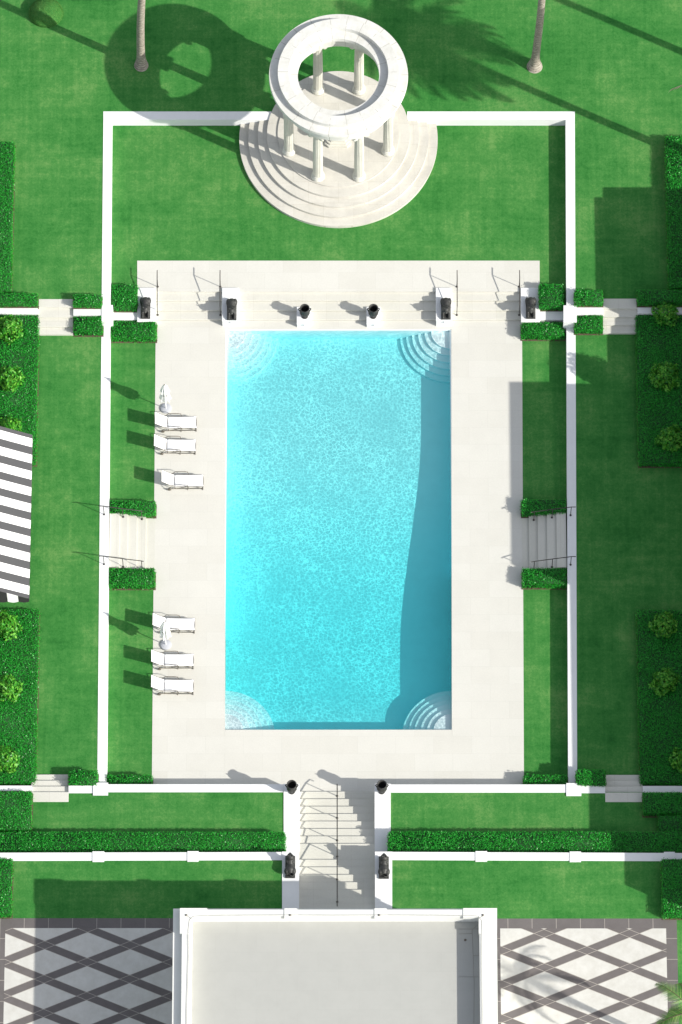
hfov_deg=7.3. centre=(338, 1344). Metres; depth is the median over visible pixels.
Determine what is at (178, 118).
garden wall
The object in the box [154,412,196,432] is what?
sun lounger
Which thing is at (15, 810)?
hedge
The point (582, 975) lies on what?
patio
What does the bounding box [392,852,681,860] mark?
garden wall
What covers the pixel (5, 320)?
round shrub
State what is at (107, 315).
garden wall
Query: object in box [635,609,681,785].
hedge
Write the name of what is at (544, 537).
garden steps
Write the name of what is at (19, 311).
garden wall
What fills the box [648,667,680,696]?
round shrub
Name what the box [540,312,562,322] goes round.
garden wall
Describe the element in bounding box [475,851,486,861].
garden wall
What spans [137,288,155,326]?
pedestal
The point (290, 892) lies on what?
garden wall
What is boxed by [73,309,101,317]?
garden wall
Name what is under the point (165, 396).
closed umbrella
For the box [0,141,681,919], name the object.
soil
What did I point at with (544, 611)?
lawn
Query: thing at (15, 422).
round shrub
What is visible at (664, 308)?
round shrub
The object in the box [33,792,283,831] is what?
lawn
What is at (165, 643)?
closed umbrella
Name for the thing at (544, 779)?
hedge
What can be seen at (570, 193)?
garden wall
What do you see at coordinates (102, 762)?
garden wall
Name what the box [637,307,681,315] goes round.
garden wall
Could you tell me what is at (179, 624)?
sun lounger
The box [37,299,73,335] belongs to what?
garden steps
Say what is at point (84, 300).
hedge
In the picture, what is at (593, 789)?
garden wall
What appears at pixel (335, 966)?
villa
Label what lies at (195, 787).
garden wall
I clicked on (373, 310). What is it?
urn
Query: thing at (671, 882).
hedge
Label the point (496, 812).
lawn
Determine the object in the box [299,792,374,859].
garden steps
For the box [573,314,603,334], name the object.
hedge
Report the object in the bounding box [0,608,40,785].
hedge
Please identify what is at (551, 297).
hedge
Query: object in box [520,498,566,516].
hedge
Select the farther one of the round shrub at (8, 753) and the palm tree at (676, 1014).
the round shrub at (8, 753)
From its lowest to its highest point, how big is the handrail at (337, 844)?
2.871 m
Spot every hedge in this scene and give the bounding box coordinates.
[0,141,15,293]
[0,292,38,307]
[0,314,39,465]
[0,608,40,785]
[0,790,33,831]
[0,830,286,852]
[0,857,13,918]
[67,768,97,785]
[72,293,102,308]
[72,316,103,335]
[106,774,153,783]
[108,567,155,590]
[109,500,156,517]
[110,320,157,342]
[111,283,138,311]
[386,830,681,852]
[519,321,565,340]
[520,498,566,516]
[520,567,566,589]
[522,773,567,783]
[537,283,564,310]
[573,288,603,306]
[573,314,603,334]
[574,769,606,786]
[634,314,681,467]
[635,288,681,306]
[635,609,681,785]
[641,791,681,816]
[656,814,681,831]
[660,857,681,919]
[664,135,681,289]
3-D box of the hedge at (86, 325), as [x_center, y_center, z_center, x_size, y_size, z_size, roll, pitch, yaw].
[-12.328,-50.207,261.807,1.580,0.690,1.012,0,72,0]
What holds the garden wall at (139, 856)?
on the lawn at (104, 889)
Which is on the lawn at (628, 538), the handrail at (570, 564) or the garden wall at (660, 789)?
the garden wall at (660, 789)
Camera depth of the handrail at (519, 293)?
261.98 m
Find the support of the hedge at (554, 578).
on the lawn at (544, 611)
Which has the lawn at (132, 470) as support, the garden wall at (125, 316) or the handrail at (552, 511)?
the garden wall at (125, 316)
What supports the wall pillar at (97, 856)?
on the lawn at (104, 889)
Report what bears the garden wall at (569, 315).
on the lawn at (628, 538)
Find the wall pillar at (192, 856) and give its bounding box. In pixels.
[187,851,198,861]
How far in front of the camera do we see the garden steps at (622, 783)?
254.05 m
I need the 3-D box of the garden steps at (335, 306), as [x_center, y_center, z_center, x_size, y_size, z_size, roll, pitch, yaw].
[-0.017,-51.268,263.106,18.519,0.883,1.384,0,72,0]
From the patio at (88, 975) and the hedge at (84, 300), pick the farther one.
the hedge at (84, 300)
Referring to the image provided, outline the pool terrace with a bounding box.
[137,261,539,292]
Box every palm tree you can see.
[134,0,147,71]
[527,0,544,72]
[655,981,681,1023]
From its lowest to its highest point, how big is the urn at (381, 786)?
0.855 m
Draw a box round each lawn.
[0,0,681,298]
[0,329,100,774]
[12,860,281,917]
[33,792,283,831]
[107,343,155,778]
[111,126,565,304]
[391,792,656,831]
[392,860,681,1023]
[522,333,567,777]
[576,334,681,774]
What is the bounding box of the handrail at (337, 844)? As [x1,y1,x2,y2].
[336,784,337,905]
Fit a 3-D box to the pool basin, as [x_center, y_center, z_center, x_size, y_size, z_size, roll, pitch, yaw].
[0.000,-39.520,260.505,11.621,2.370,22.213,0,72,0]
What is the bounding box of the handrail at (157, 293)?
[157,270,158,315]
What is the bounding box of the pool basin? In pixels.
[225,330,451,729]
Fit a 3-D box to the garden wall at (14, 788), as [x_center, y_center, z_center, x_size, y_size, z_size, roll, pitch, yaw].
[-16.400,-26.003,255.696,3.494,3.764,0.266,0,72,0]
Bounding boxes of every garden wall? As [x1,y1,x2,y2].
[0,308,37,315]
[0,786,31,791]
[0,852,281,860]
[69,786,92,792]
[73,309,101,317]
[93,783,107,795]
[97,326,110,782]
[102,120,112,304]
[102,305,112,325]
[103,111,270,125]
[108,784,283,791]
[113,313,136,320]
[282,852,298,908]
[284,784,299,851]
[375,784,390,851]
[375,852,391,908]
[391,784,565,792]
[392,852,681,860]
[407,111,574,125]
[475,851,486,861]
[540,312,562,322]
[563,305,576,332]
[565,120,574,304]
[566,327,576,782]
[566,783,580,795]
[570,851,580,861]
[577,307,602,315]
[581,786,604,792]
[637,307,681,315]
[642,786,681,792]
[664,852,674,858]
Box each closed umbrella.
[159,384,171,413]
[160,621,171,649]
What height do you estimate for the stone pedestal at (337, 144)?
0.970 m
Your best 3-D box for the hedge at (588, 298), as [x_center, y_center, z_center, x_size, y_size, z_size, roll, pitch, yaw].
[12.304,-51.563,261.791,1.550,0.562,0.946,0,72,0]
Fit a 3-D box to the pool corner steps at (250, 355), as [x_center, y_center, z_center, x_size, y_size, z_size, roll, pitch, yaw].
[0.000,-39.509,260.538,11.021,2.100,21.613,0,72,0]
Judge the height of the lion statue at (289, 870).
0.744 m
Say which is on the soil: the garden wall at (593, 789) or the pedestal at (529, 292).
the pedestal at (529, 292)
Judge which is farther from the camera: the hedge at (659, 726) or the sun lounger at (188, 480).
the sun lounger at (188, 480)
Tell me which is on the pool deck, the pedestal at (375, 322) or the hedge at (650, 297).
the pedestal at (375, 322)
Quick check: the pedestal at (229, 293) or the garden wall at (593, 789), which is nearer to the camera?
the garden wall at (593, 789)
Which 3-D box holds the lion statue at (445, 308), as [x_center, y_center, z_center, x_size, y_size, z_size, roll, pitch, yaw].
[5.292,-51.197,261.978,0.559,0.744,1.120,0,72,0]
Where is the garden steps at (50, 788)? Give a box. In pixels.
[31,775,68,801]
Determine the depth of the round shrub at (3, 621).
256.16 m
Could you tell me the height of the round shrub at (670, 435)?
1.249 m
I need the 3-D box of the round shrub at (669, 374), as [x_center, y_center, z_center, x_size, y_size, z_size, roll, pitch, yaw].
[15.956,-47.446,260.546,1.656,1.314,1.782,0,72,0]
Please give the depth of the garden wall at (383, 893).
251.16 m
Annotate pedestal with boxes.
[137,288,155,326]
[222,288,238,325]
[297,307,310,326]
[325,140,350,147]
[366,307,380,326]
[436,288,451,325]
[521,288,539,324]
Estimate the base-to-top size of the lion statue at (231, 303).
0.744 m
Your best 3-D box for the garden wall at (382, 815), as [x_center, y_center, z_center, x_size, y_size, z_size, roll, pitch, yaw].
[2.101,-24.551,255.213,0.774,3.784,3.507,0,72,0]
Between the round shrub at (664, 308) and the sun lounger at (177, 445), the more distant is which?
the round shrub at (664, 308)
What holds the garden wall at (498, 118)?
on the lawn at (610, 73)
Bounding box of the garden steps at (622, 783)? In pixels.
[605,775,642,801]
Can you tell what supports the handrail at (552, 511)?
on the garden steps at (544, 537)
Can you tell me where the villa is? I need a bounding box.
[172,908,497,1023]
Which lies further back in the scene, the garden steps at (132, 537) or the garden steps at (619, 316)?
the garden steps at (619, 316)
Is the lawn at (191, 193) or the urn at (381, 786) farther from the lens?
the lawn at (191, 193)
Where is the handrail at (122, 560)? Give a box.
[99,556,143,568]
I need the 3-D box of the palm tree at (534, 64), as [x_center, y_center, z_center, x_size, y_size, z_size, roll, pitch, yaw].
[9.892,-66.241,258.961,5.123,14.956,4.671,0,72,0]
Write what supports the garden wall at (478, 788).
on the lawn at (496, 812)
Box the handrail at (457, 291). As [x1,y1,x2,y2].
[456,270,457,315]
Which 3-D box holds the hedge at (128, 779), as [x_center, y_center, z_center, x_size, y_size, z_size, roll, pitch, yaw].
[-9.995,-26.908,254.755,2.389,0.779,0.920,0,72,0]
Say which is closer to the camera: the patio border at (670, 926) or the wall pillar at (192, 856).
the patio border at (670, 926)
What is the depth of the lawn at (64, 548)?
258.35 m
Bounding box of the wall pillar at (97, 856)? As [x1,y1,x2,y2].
[92,851,103,861]
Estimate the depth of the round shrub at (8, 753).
253.98 m
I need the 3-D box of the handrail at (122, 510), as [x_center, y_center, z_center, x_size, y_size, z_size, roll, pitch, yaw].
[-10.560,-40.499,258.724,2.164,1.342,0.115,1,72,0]
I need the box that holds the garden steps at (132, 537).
[109,513,154,568]
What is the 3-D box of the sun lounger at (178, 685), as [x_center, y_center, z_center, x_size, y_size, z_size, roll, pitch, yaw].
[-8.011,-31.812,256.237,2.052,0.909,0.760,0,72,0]
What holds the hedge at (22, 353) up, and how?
on the lawn at (64, 548)
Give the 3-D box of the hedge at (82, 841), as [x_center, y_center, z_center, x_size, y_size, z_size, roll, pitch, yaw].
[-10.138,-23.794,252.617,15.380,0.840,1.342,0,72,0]
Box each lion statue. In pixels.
[140,297,150,318]
[226,298,236,319]
[284,852,295,877]
[378,853,389,878]
[440,298,451,319]
[525,297,535,318]
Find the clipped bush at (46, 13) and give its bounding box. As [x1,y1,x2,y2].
[29,0,62,27]
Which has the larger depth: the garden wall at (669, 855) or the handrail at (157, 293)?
the handrail at (157, 293)
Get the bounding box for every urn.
[285,780,297,793]
[298,304,310,318]
[367,304,379,318]
[375,780,388,793]
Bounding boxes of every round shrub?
[0,314,22,344]
[0,366,24,391]
[0,414,21,431]
[0,610,22,640]
[0,674,22,703]
[0,745,20,773]
[647,361,680,392]
[648,611,677,637]
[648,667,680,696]
[651,301,679,327]
[654,424,681,452]
[669,747,681,773]
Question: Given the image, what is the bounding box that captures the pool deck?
[152,321,523,791]
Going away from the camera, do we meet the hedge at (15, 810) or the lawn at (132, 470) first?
the hedge at (15, 810)
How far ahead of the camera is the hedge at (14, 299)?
261.60 m
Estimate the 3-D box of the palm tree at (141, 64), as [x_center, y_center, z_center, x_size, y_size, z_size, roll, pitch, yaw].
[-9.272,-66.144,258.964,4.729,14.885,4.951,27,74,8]
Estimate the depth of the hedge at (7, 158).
263.06 m
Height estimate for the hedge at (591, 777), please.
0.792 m
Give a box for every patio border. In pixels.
[0,918,172,1023]
[497,919,678,1023]
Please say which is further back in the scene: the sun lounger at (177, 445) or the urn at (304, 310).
the urn at (304, 310)
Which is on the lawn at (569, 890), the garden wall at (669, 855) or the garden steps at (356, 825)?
the garden wall at (669, 855)
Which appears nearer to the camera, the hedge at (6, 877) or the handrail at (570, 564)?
the hedge at (6, 877)
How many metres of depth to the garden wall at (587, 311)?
261.83 m
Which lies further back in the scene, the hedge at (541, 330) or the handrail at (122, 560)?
the hedge at (541, 330)
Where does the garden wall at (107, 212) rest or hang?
on the lawn at (610, 73)
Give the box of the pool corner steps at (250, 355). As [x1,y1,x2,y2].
[225,332,451,729]
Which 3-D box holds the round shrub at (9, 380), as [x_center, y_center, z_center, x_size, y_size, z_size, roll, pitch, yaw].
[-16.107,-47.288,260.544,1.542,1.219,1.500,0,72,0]
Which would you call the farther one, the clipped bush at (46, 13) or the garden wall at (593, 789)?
the clipped bush at (46, 13)
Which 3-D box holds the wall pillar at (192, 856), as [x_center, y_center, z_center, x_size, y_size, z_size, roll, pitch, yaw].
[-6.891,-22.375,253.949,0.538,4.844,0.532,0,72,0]
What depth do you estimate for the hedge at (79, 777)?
253.98 m
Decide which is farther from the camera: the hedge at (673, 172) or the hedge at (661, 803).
the hedge at (673, 172)
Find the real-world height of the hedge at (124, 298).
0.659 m
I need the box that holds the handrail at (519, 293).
[518,270,519,315]
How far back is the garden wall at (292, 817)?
253.38 m
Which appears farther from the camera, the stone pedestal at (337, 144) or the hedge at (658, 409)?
the stone pedestal at (337, 144)
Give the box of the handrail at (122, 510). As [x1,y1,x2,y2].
[99,506,143,519]
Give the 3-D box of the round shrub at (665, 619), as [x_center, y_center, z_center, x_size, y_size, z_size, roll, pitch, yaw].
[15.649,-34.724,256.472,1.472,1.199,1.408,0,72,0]
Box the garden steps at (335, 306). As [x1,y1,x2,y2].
[156,293,520,320]
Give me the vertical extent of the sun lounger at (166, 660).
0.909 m
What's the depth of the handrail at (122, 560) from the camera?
257.57 m
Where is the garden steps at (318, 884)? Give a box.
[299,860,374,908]
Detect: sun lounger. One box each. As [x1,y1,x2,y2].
[151,649,193,669]
[151,675,193,694]
[152,613,194,633]
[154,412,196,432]
[154,434,195,454]
[161,469,202,490]
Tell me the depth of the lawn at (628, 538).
258.43 m
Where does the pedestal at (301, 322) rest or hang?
on the pool deck
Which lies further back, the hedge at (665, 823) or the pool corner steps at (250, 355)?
the pool corner steps at (250, 355)
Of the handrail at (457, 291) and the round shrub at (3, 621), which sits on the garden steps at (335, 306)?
the handrail at (457, 291)
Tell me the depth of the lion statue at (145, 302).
262.03 m
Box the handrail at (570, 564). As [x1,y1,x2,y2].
[531,556,575,568]
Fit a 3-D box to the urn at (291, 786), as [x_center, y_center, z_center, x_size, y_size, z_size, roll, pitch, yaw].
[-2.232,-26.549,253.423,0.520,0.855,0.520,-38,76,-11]
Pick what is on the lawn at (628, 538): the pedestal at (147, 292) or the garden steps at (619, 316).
the garden steps at (619, 316)
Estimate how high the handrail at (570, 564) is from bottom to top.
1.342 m
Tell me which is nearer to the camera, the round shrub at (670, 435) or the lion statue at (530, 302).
the round shrub at (670, 435)
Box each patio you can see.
[3,928,172,1023]
[500,928,667,1023]
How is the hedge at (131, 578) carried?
on the lawn at (132, 470)
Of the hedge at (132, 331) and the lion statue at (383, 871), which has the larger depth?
the hedge at (132, 331)
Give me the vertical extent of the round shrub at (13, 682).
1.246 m
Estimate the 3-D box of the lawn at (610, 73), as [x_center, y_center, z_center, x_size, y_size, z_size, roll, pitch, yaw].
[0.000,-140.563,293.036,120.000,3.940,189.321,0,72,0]
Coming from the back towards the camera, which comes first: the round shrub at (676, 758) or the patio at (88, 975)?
the round shrub at (676, 758)
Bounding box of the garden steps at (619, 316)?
[603,299,637,333]
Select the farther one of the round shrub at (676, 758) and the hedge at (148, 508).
the hedge at (148, 508)
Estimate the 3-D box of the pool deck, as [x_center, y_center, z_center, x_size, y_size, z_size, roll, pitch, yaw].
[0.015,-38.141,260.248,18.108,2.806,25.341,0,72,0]
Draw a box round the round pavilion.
[239,14,437,227]
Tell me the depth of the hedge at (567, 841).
252.40 m
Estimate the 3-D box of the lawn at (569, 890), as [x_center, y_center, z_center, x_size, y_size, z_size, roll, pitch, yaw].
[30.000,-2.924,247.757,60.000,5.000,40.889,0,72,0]
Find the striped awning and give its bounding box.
[0,426,32,602]
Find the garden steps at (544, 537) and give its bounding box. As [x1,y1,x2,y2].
[522,513,566,568]
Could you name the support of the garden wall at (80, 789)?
on the lawn at (64, 548)
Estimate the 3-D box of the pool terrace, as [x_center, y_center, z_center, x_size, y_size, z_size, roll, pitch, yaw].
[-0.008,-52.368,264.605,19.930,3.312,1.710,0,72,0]
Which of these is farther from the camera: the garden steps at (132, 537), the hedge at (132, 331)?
the hedge at (132, 331)
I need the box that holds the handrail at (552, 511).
[531,507,571,520]
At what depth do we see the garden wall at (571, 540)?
258.28 m
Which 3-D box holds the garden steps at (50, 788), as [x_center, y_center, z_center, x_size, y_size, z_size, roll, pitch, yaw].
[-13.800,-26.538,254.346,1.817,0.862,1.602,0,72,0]
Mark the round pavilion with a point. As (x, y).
(380, 167)
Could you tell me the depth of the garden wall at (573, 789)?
253.84 m
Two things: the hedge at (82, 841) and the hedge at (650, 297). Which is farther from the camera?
the hedge at (650, 297)
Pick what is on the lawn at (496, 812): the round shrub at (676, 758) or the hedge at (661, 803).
the hedge at (661, 803)
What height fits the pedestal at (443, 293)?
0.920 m
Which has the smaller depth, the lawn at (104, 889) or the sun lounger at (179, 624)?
the lawn at (104, 889)
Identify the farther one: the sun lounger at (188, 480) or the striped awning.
the sun lounger at (188, 480)
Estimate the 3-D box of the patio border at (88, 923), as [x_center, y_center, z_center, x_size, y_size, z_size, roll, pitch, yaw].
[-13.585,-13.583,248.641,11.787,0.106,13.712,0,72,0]

